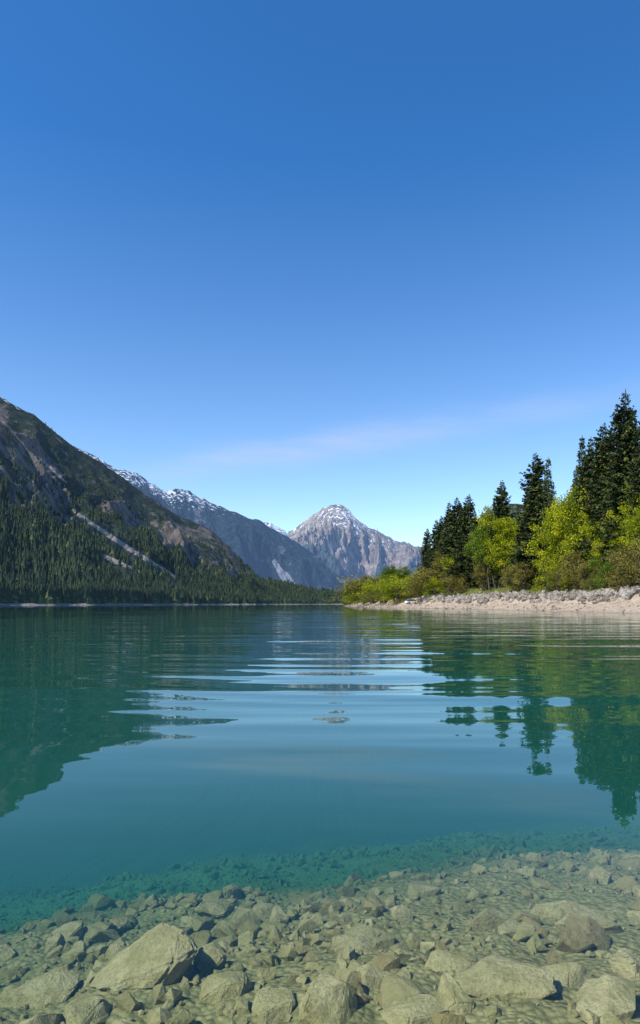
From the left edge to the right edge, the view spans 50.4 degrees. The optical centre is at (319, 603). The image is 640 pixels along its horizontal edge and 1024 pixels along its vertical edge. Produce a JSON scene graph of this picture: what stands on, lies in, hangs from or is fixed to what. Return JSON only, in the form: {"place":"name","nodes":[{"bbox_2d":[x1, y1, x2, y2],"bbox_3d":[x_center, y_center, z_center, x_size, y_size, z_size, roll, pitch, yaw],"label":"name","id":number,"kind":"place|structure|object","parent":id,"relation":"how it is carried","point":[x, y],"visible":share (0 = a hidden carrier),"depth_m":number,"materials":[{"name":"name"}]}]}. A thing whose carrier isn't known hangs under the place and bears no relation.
{"place":"outdoors","nodes":[
{"label":"outdoors","id":0,"kind":"place"},
{"bbox_2d":[0,397,342,604],"bbox_3d":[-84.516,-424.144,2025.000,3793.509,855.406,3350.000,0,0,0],"label":"mountain","id":1,"kind":"structure","parent":0,"point":[146,507],"depth_m":1760.72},
{"bbox_2d":[0,422,65,514],"bbox_3d":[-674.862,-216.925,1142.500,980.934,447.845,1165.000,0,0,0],"label":"rocky spur","id":2,"kind":"structure","parent":1,"relation":"attached to","point":[8,444],"depth_m":1177.10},
{"bbox_2d":[0,399,564,603],"bbox_3d":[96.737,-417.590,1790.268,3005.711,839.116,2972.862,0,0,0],"label":"conifer forest","id":3,"kind":"object","parent":1,"relation":"on","point":[52,579],"visible":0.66,"depth_m":984.40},
{"bbox_2d":[74,446,346,591],"bbox_3d":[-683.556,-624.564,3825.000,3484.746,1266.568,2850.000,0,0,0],"label":"mountain","id":4,"kind":"structure","parent":0,"point":[262,549],"depth_m":3758.39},
{"bbox_2d":[262,521,287,536],"bbox_3d":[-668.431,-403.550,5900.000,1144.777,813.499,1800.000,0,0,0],"label":"ridge","id":5,"kind":"structure","parent":0,"point":[272,526],"depth_m":6165.32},
{"bbox_2d":[0,665,639,1023],"bbox_3d":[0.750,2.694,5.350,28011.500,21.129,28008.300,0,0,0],"label":"lakebed","id":6,"kind":"structure","parent":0,"point":[98,784],"depth_m":24.17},
{"bbox_2d":[0,966,80,1008],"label":"boulder","id":7,"kind":"object","parent":6,"relation":"on","point":[55,986],"visible":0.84,"depth_m":3.38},
{"bbox_2d":[64,993,111,1023],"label":"boulder","id":8,"kind":"object","parent":6,"relation":"on","point":[85,1008],"visible":0.94,"depth_m":3.02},
{"bbox_2d":[90,923,196,995],"bbox_3d":[-0.890,1.856,3.433,0.566,0.295,0.357,-17,2,-14],"label":"boulder","id":9,"kind":"object","parent":6,"relation":"on","point":[164,953],"visible":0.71,"depth_m":3.38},
{"bbox_2d":[193,946,226,971],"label":"boulder","id":10,"kind":"object","parent":6,"relation":"on","point":[207,959],"visible":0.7,"depth_m":3.55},
{"bbox_2d":[195,897,234,918],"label":"boulder","id":11,"kind":"object","parent":6,"relation":"on","point":[214,907],"visible":0.89,"depth_m":4.66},
{"bbox_2d":[199,971,252,1003],"bbox_3d":[-0.444,1.827,3.224,0.252,0.127,0.199,-8,-7,-11],"label":"boulder","id":12,"kind":"object","parent":6,"relation":"on","point":[225,986],"visible":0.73,"depth_m":3.17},
{"bbox_2d":[252,987,295,1023],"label":"boulder","id":13,"kind":"object","parent":6,"relation":"on","point":[272,1005],"visible":0.9,"depth_m":2.98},
{"bbox_2d":[262,922,286,938],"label":"boulder","id":14,"kind":"object","parent":6,"relation":"on","point":[267,927],"visible":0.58,"depth_m":4.12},
{"bbox_2d":[0,853,639,1023],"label":"lakebed cobbles","id":15,"kind":"object","parent":6,"relation":"on","point":[583,934],"visible":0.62,"depth_m":4.08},
{"bbox_2d":[0,825,639,1023],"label":"lakebed stones","id":16,"kind":"object","parent":6,"relation":"on","point":[394,957],"visible":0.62,"depth_m":4.57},
{"bbox_2d":[298,974,356,1023],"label":"boulder","id":17,"kind":"object","parent":6,"relation":"on","point":[328,999],"visible":0.99,"depth_m":2.87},
{"bbox_2d":[332,931,377,955],"bbox_3d":[0.206,1.859,3.690,0.296,0.117,0.288,6,1,-6],"label":"boulder","id":18,"kind":"object","parent":6,"relation":"on","point":[340,943],"visible":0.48,"depth_m":3.64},
{"bbox_2d":[390,904,413,924],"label":"boulder","id":19,"kind":"object","parent":6,"relation":"on","point":[401,914],"visible":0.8,"depth_m":4.09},
{"bbox_2d":[380,994,448,1023],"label":"boulder","id":20,"kind":"object","parent":6,"relation":"on","point":[419,1009],"visible":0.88,"depth_m":2.81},
{"bbox_2d":[424,950,478,974],"bbox_3d":[0.648,1.742,3.291,0.268,0.102,0.208,-6,11,-34],"label":"boulder","id":21,"kind":"object","parent":6,"relation":"on","point":[439,962],"visible":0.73,"depth_m":3.25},
{"bbox_2d":[454,954,556,1000],"bbox_3d":[0.816,1.678,3.031,0.452,0.134,0.323,-5,4,17],"label":"boulder","id":22,"kind":"object","parent":6,"relation":"on","point":[502,977],"visible":0.78,"depth_m":2.95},
{"bbox_2d":[513,922,535,941],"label":"boulder","id":23,"kind":"object","parent":6,"relation":"on","point":[525,932],"visible":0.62,"depth_m":3.74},
{"bbox_2d":[542,962,591,987],"bbox_3d":[1.138,1.720,3.149,0.278,0.117,0.210,11,-12,-28],"label":"boulder","id":24,"kind":"object","parent":6,"relation":"on","point":[569,974],"visible":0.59,"depth_m":3.11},
{"bbox_2d":[554,913,622,933],"bbox_3d":[1.561,1.872,3.936,0.322,0.119,0.241,0,0,-15],"label":"boulder","id":25,"kind":"object","parent":6,"relation":"on","point":[608,925],"visible":0.42,"depth_m":3.89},
{"bbox_2d":[575,974,635,1020],"bbox_3d":[1.183,1.641,2.811,0.241,0.118,0.305,5,11,38],"label":"boulder","id":26,"kind":"object","parent":6,"relation":"on","point":[609,994],"visible":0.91,"depth_m":2.78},
{"bbox_2d":[608,948,639,979],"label":"boulder","id":27,"kind":"object","parent":6,"relation":"on","point":[624,963],"visible":0.65,"depth_m":3.16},
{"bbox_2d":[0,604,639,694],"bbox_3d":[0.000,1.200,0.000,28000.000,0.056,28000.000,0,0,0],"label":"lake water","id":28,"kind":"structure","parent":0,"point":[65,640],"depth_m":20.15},
{"bbox_2d":[0,0,639,547],"label":"sky","id":29,"kind":"structure","parent":0,"point":[277,262],"materials":[{"name":"blue"}]},
{"bbox_2d":[287,504,424,581],"bbox_3d":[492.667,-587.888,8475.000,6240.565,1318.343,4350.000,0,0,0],"label":"snow mountain","id":30,"kind":"structure","parent":0,"point":[340,540],"depth_m":7923.84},
{"bbox_2d":[332,581,639,727],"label":"peninsula ground","id":31,"kind":"structure","parent":0,"point":[614,709],"depth_m":69.71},
{"bbox_2d":[327,595,355,605],"bbox_3d":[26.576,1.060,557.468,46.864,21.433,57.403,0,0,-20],"label":"willow shrub","id":32,"kind":"object","parent":31,"relation":"on","point":[347,603],"visible":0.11,"depth_m":553.82,"materials":[{"name":"green plant"}]},
{"bbox_2d":[339,594,364,602],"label":"willow shrub","id":33,"kind":"object","parent":31,"relation":"on","point":[349,598],"visible":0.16,"depth_m":341.54,"materials":[{"name":"green plant"}]},
{"bbox_2d":[328,574,379,603],"bbox_3d":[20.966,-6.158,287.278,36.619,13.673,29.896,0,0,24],"label":"willow shrub","id":34,"kind":"object","parent":31,"relation":"on","point":[351,590],"visible":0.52,"depth_m":287.31,"materials":[{"name":"green plant"}]},
{"bbox_2d":[353,577,377,603],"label":"willow shrub","id":35,"kind":"object","parent":31,"relation":"on","point":[367,587],"visible":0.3,"depth_m":274.46,"materials":[{"name":"green plant"}]},
{"bbox_2d":[355,574,399,602],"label":"willow shrub","id":36,"kind":"object","parent":31,"relation":"on","point":[372,594],"visible":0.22,"depth_m":249.26,"materials":[{"name":"green plant"}]},
{"bbox_2d":[360,584,394,602],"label":"willow shrub","id":37,"kind":"object","parent":31,"relation":"on","point":[373,592],"visible":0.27,"depth_m":252.47,"materials":[{"name":"green plant"}]},
{"bbox_2d":[364,575,402,601],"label":"willow shrub","id":38,"kind":"object","parent":31,"relation":"on","point":[383,583],"visible":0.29,"depth_m":234.20,"materials":[{"name":"green plant"}]},
{"bbox_2d":[379,566,402,581],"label":"alder tree","id":39,"kind":"object","parent":31,"relation":"on","point":[389,572],"visible":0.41,"depth_m":248.27,"materials":[{"name":"green plant"}]},
{"bbox_2d":[376,578,413,602],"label":"willow shrub","id":40,"kind":"object","parent":31,"relation":"on","point":[396,588],"visible":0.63,"depth_m":226.14,"materials":[{"name":"green plant"}]},
{"bbox_2d":[391,567,411,597],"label":"alder tree","id":41,"kind":"object","parent":31,"relation":"on","point":[404,572],"visible":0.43,"depth_m":231.40,"materials":[{"name":"green plant"}]},
{"bbox_2d":[397,571,432,596],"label":"willow shrub","id":42,"kind":"object","parent":31,"relation":"on","point":[407,578],"visible":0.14,"depth_m":218.91,"materials":[{"name":"green plant"}]},
{"bbox_2d":[403,580,430,596],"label":"willow shrub","id":43,"kind":"object","parent":31,"relation":"on","point":[415,593],"visible":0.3,"depth_m":211.33,"materials":[{"name":"green plant"}]},
{"bbox_2d":[415,529,430,571],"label":"spruce tree","id":44,"kind":"object","parent":31,"relation":"on","point":[425,547],"visible":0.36,"depth_m":228.37,"materials":[{"name":"green plant"}]},
{"bbox_2d":[399,566,448,594],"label":"willow shrub","id":45,"kind":"object","parent":31,"relation":"on","point":[422,575],"visible":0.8,"depth_m":203.63,"materials":[{"name":"green plant"}]},
{"bbox_2d":[422,519,438,573],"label":"spruce tree","id":46,"kind":"object","parent":31,"relation":"on","point":[430,550],"visible":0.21,"depth_m":220.56,"materials":[{"name":"green plant"}]},
{"bbox_2d":[420,576,445,596],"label":"willow shrub","id":47,"kind":"object","parent":31,"relation":"on","point":[434,586],"visible":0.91,"depth_m":199.53,"materials":[{"name":"green plant"}]},
{"bbox_2d":[429,515,444,583],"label":"spruce tree","id":48,"kind":"object","parent":31,"relation":"on","point":[440,527],"visible":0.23,"depth_m":214.34,"materials":[{"name":"green plant"}]},
{"bbox_2d":[428,546,446,591],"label":"oak tree","id":49,"kind":"object","parent":31,"relation":"on","point":[437,563],"visible":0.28,"depth_m":206.14,"materials":[{"name":"green plant"}]},
{"bbox_2d":[433,501,452,586],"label":"spruce tree","id":50,"kind":"object","parent":31,"relation":"on","point":[446,521],"visible":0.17,"depth_m":207.19,"materials":[{"name":"green plant"}]},
{"bbox_2d":[438,562,455,589],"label":"oak tree","id":51,"kind":"object","parent":31,"relation":"on","point":[441,574],"visible":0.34,"depth_m":197.84,"materials":[{"name":"green plant"}]},
{"bbox_2d":[435,498,465,586],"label":"spruce tree","id":52,"kind":"object","parent":31,"relation":"on","point":[453,513],"visible":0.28,"depth_m":200.36,"materials":[{"name":"green plant"}]},
{"bbox_2d":[439,553,465,578],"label":"beech tree","id":53,"kind":"object","parent":31,"relation":"on","point":[451,562],"visible":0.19,"depth_m":197.75,"materials":[{"name":"green plant"}]},
{"bbox_2d":[438,574,471,595],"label":"willow shrub","id":54,"kind":"object","parent":31,"relation":"on","point":[454,583],"visible":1,"depth_m":186.48,"materials":[{"name":"green plant"}]},
{"bbox_2d":[441,508,471,588],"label":"spruce tree","id":55,"kind":"object","parent":31,"relation":"on","point":[459,521],"visible":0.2,"depth_m":196.59,"materials":[{"name":"green plant"}]},
{"bbox_2d":[448,494,476,588],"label":"spruce tree","id":56,"kind":"object","parent":31,"relation":"on","point":[467,514],"visible":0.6,"depth_m":192.26,"materials":[{"name":"green plant"}]},
{"bbox_2d":[459,514,481,587],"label":"spruce tree","id":57,"kind":"object","parent":31,"relation":"on","point":[468,579],"visible":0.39,"depth_m":186.65,"materials":[{"name":"green plant"}]},
{"bbox_2d":[462,530,487,589],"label":"alder tree","id":58,"kind":"object","parent":31,"relation":"on","point":[468,546],"visible":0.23,"depth_m":175.91,"materials":[{"name":"green plant"}]},
{"bbox_2d":[469,555,492,590],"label":"bush","id":59,"kind":"object","parent":31,"relation":"on","point":[480,574],"visible":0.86,"depth_m":173.43,"materials":[{"name":"green plant"}]},
{"bbox_2d":[470,518,500,590],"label":"alder tree","id":60,"kind":"object","parent":31,"relation":"on","point":[481,534],"visible":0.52,"depth_m":172.22,"materials":[{"name":"green plant"}]},
{"bbox_2d":[481,505,501,587],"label":"spruce tree","id":61,"kind":"object","parent":31,"relation":"on","point":[499,585],"visible":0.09,"depth_m":170.92,"materials":[{"name":"green plant"}]},
{"bbox_2d":[345,594,638,612],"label":"beach stones","id":62,"kind":"object","parent":31,"relation":"on","point":[552,606],"visible":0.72,"depth_m":136.70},
{"bbox_2d":[480,530,507,587],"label":"beech tree","id":63,"kind":"object","parent":31,"relation":"on","point":[487,559],"visible":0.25,"depth_m":168.66,"materials":[{"name":"green plant"}]},
{"bbox_2d":[473,505,523,586],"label":"beech tree","id":64,"kind":"object","parent":31,"relation":"on","point":[499,550],"visible":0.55,"depth_m":162.34,"materials":[{"name":"green plant"}]},
{"bbox_2d":[483,480,515,586],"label":"spruce tree","id":65,"kind":"object","parent":31,"relation":"on","point":[503,500],"visible":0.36,"depth_m":168.18,"materials":[{"name":"green plant"}]},
{"bbox_2d":[491,518,519,584],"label":"beech tree","id":66,"kind":"object","parent":31,"relation":"on","point":[512,532],"visible":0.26,"depth_m":159.08,"materials":[{"name":"green plant"}]},
{"bbox_2d":[499,565,532,591],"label":"willow shrub","id":67,"kind":"object","parent":31,"relation":"on","point":[514,587],"visible":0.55,"depth_m":150.71,"materials":[{"name":"green plant"}]},
{"bbox_2d":[506,540,528,568],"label":"alder tree","id":68,"kind":"object","parent":31,"relation":"on","point":[515,553],"visible":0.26,"depth_m":153.81,"materials":[{"name":"green plant"}]},
{"bbox_2d":[513,504,521,559],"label":"larch tree","id":69,"kind":"object","parent":31,"relation":"on","point":[518,508],"visible":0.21,"depth_m":160.00,"materials":[{"name":"green plant"}]},
{"bbox_2d":[396,578,639,598],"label":"bank grass","id":70,"kind":"structure","parent":31,"relation":"on","point":[510,589],"depth_m":163.29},
{"bbox_2d":[507,493,534,567],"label":"spruce tree","id":71,"kind":"object","parent":31,"relation":"on","point":[517,537],"visible":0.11,"depth_m":154.50,"materials":[{"name":"green plant"}]},
{"bbox_2d":[503,559,543,589],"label":"willow shrub","id":72,"kind":"object","parent":31,"relation":"on","point":[525,583],"visible":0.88,"depth_m":146.71,"materials":[{"name":"green plant"}]},
{"bbox_2d":[504,453,546,584],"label":"spruce tree","id":73,"kind":"object","parent":31,"relation":"on","point":[534,480],"visible":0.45,"depth_m":151.23,"materials":[{"name":"green plant"}]},
{"bbox_2d":[414,584,639,604],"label":"riprap rocks","id":74,"kind":"object","parent":31,"relation":"on","point":[628,592],"visible":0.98,"depth_m":131.07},
{"bbox_2d":[522,477,558,585],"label":"spruce tree","id":75,"kind":"object","parent":31,"relation":"on","point":[536,515],"visible":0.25,"depth_m":148.32,"materials":[{"name":"green plant"}]},
{"bbox_2d":[522,502,564,583],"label":"beech tree","id":76,"kind":"object","parent":31,"relation":"on","point":[541,538],"visible":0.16,"depth_m":138.89,"materials":[{"name":"green plant"}]},
{"bbox_2d":[537,459,556,585],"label":"larch tree","id":77,"kind":"object","parent":31,"relation":"on","point":[546,475],"visible":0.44,"depth_m":146.76,"materials":[{"name":"green plant"}]},
{"bbox_2d":[531,556,564,592],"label":"willow shrub","id":78,"kind":"object","parent":31,"relation":"on","point":[551,566],"visible":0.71,"depth_m":134.90,"materials":[{"name":"green plant"}]},
{"bbox_2d":[539,482,556,584],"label":"larch tree","id":79,"kind":"object","parent":31,"relation":"on","point":[551,494],"visible":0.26,"depth_m":144.96,"materials":[{"name":"green plant"}]},
{"bbox_2d":[540,507,564,563],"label":"beech tree","id":80,"kind":"object","parent":31,"relation":"on","point":[551,542],"visible":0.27,"depth_m":136.00,"materials":[{"name":"green plant"}]},
{"bbox_2d":[538,490,577,576],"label":"beech tree","id":81,"kind":"object","parent":31,"relation":"on","point":[551,547],"visible":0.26,"depth_m":135.73,"materials":[{"name":"green plant"}]},
{"bbox_2d":[544,567,576,590],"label":"willow shrub","id":82,"kind":"object","parent":31,"relation":"on","point":[555,575],"visible":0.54,"depth_m":131.57,"materials":[{"name":"green plant"}]},
{"bbox_2d":[553,529,575,568],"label":"beech tree","id":83,"kind":"object","parent":31,"relation":"on","point":[562,551],"visible":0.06,"depth_m":133.26,"materials":[{"name":"green plant"}]},
{"bbox_2d":[557,570,578,590],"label":"willow shrub","id":84,"kind":"object","parent":31,"relation":"on","point":[565,584],"visible":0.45,"depth_m":128.85,"materials":[{"name":"green plant"}]},
{"bbox_2d":[550,485,588,563],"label":"beech tree","id":85,"kind":"object","parent":31,"relation":"on","point":[565,518],"visible":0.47,"depth_m":131.55,"materials":[{"name":"green plant"}]},
{"bbox_2d":[557,460,587,574],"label":"spruce tree","id":86,"kind":"object","parent":31,"relation":"on","point":[578,479],"visible":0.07,"depth_m":132.54,"materials":[{"name":"green plant"}]},
{"bbox_2d":[554,548,591,590],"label":"willow shrub","id":87,"kind":"object","parent":31,"relation":"on","point":[567,560],"visible":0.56,"depth_m":125.83,"materials":[{"name":"green plant"}]},
{"bbox_2d":[568,436,585,511],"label":"conifer tree","id":88,"kind":"object","parent":31,"relation":"on","point":[582,446],"visible":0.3,"depth_m":133.63,"materials":[{"name":"green plant"}]},
{"bbox_2d":[560,502,598,560],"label":"beech tree","id":89,"kind":"object","parent":31,"relation":"on","point":[567,550],"visible":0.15,"depth_m":128.38,"materials":[{"name":"green plant"}]},
{"bbox_2d":[565,561,594,590],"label":"willow shrub","id":90,"kind":"object","parent":31,"relation":"on","point":[583,569],"visible":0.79,"depth_m":122.23,"materials":[{"name":"green plant"}]},
{"bbox_2d":[567,439,596,571],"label":"spruce tree","id":91,"kind":"object","parent":31,"relation":"on","point":[587,468],"visible":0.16,"depth_m":130.65,"materials":[{"name":"green plant"}]},
{"bbox_2d":[581,568,599,589],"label":"willow shrub","id":92,"kind":"object","parent":31,"relation":"on","point":[591,582],"visible":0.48,"depth_m":117.06,"materials":[{"name":"green plant"}]},
{"bbox_2d":[569,423,611,560],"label":"spruce tree","id":93,"kind":"object","parent":31,"relation":"on","point":[599,445],"visible":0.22,"depth_m":126.62,"materials":[{"name":"green plant"}]},
{"bbox_2d":[574,447,609,557],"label":"spruce tree","id":94,"kind":"object","parent":31,"relation":"on","point":[590,506],"visible":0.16,"depth_m":124.57,"materials":[{"name":"green plant"}]},
{"bbox_2d":[578,513,607,561],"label":"beech tree","id":95,"kind":"object","parent":31,"relation":"on","point":[589,528],"visible":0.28,"depth_m":122.92,"materials":[{"name":"green plant"}]},
{"bbox_2d":[585,554,614,588],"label":"willow shrub","id":96,"kind":"object","parent":31,"relation":"on","point":[595,563],"visible":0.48,"depth_m":114.24,"materials":[{"name":"green plant"}]},
{"bbox_2d":[583,421,623,551],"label":"spruce tree","id":97,"kind":"object","parent":31,"relation":"on","point":[600,490],"visible":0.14,"depth_m":123.57,"materials":[{"name":"green plant"}]},
{"bbox_2d":[589,510,622,565],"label":"beech tree","id":98,"kind":"object","parent":31,"relation":"on","point":[613,531],"visible":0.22,"depth_m":119.27,"materials":[{"name":"green plant"}]},
{"bbox_2d":[595,563,622,587],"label":"willow shrub","id":99,"kind":"object","parent":31,"relation":"on","point":[611,565],"visible":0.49,"depth_m":111.20,"materials":[{"name":"green plant"}]},
{"bbox_2d":[582,389,639,571],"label":"spruce tree","id":100,"kind":"object","parent":31,"relation":"on","point":[625,416],"visible":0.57,"depth_m":117.39,"materials":[{"name":"green plant"}]},
{"bbox_2d":[603,469,627,576],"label":"spruce tree","id":101,"kind":"object","parent":31,"relation":"on","point":[614,513],"visible":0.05,"depth_m":119.52,"materials":[{"name":"green plant"}]},
{"bbox_2d":[608,518,624,579],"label":"beech tree","id":102,"kind":"object","parent":31,"relation":"on","point":[613,541],"visible":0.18,"depth_m":116.28,"materials":[{"name":"green plant"}]},
{"bbox_2d":[598,546,636,588],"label":"willow shrub","id":103,"kind":"object","parent":31,"relation":"on","point":[616,557],"visible":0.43,"depth_m":108.61,"materials":[{"name":"green plant"}]},
{"bbox_2d":[604,534,639,587],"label":"willow shrub","id":104,"kind":"object","parent":31,"relation":"on","point":[623,570],"visible":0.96,"depth_m":101.70,"materials":[{"name":"green plant"}]},
{"bbox_2d":[605,556,639,586],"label":"willow shrub","id":105,"kind":"object","parent":31,"relation":"on","point":[633,563],"visible":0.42,"depth_m":104.73,"materials":[{"name":"green plant"}]},
{"bbox_2d":[612,515,638,551],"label":"beech tree","id":106,"kind":"object","parent":31,"relation":"on","point":[622,537],"visible":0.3,"depth_m":112.05,"materials":[{"name":"green plant"}]},
{"bbox_2d":[616,453,638,559],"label":"spruce tree","id":107,"kind":"object","parent":31,"relation":"on","point":[630,495],"visible":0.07,"depth_m":113.76,"materials":[{"name":"green plant"}]},
{"bbox_2d":[617,481,639,543],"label":"beech tree","id":108,"kind":"object","parent":31,"relation":"on","point":[627,509],"visible":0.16,"depth_m":113.44,"materials":[{"name":"green plant"}]},
{"bbox_2d":[619,426,639,555],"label":"spruce tree","id":109,"kind":"object","parent":31,"relation":"on","point":[636,480],"visible":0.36,"depth_m":111.62,"materials":[{"name":"green plant"}]},
{"bbox_2d":[621,487,639,549],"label":"beech tree","id":110,"kind":"object","parent":31,"relation":"on","point":[633,528],"visible":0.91,"depth_m":104.81,"materials":[{"name":"green plant"}]},
{"bbox_2d":[478,504,522,526],"bbox_3d":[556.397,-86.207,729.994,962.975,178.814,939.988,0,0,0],"label":"wooded hill","id":111,"kind":"structure","parent":0,"point":[511,505],"depth_m":853.58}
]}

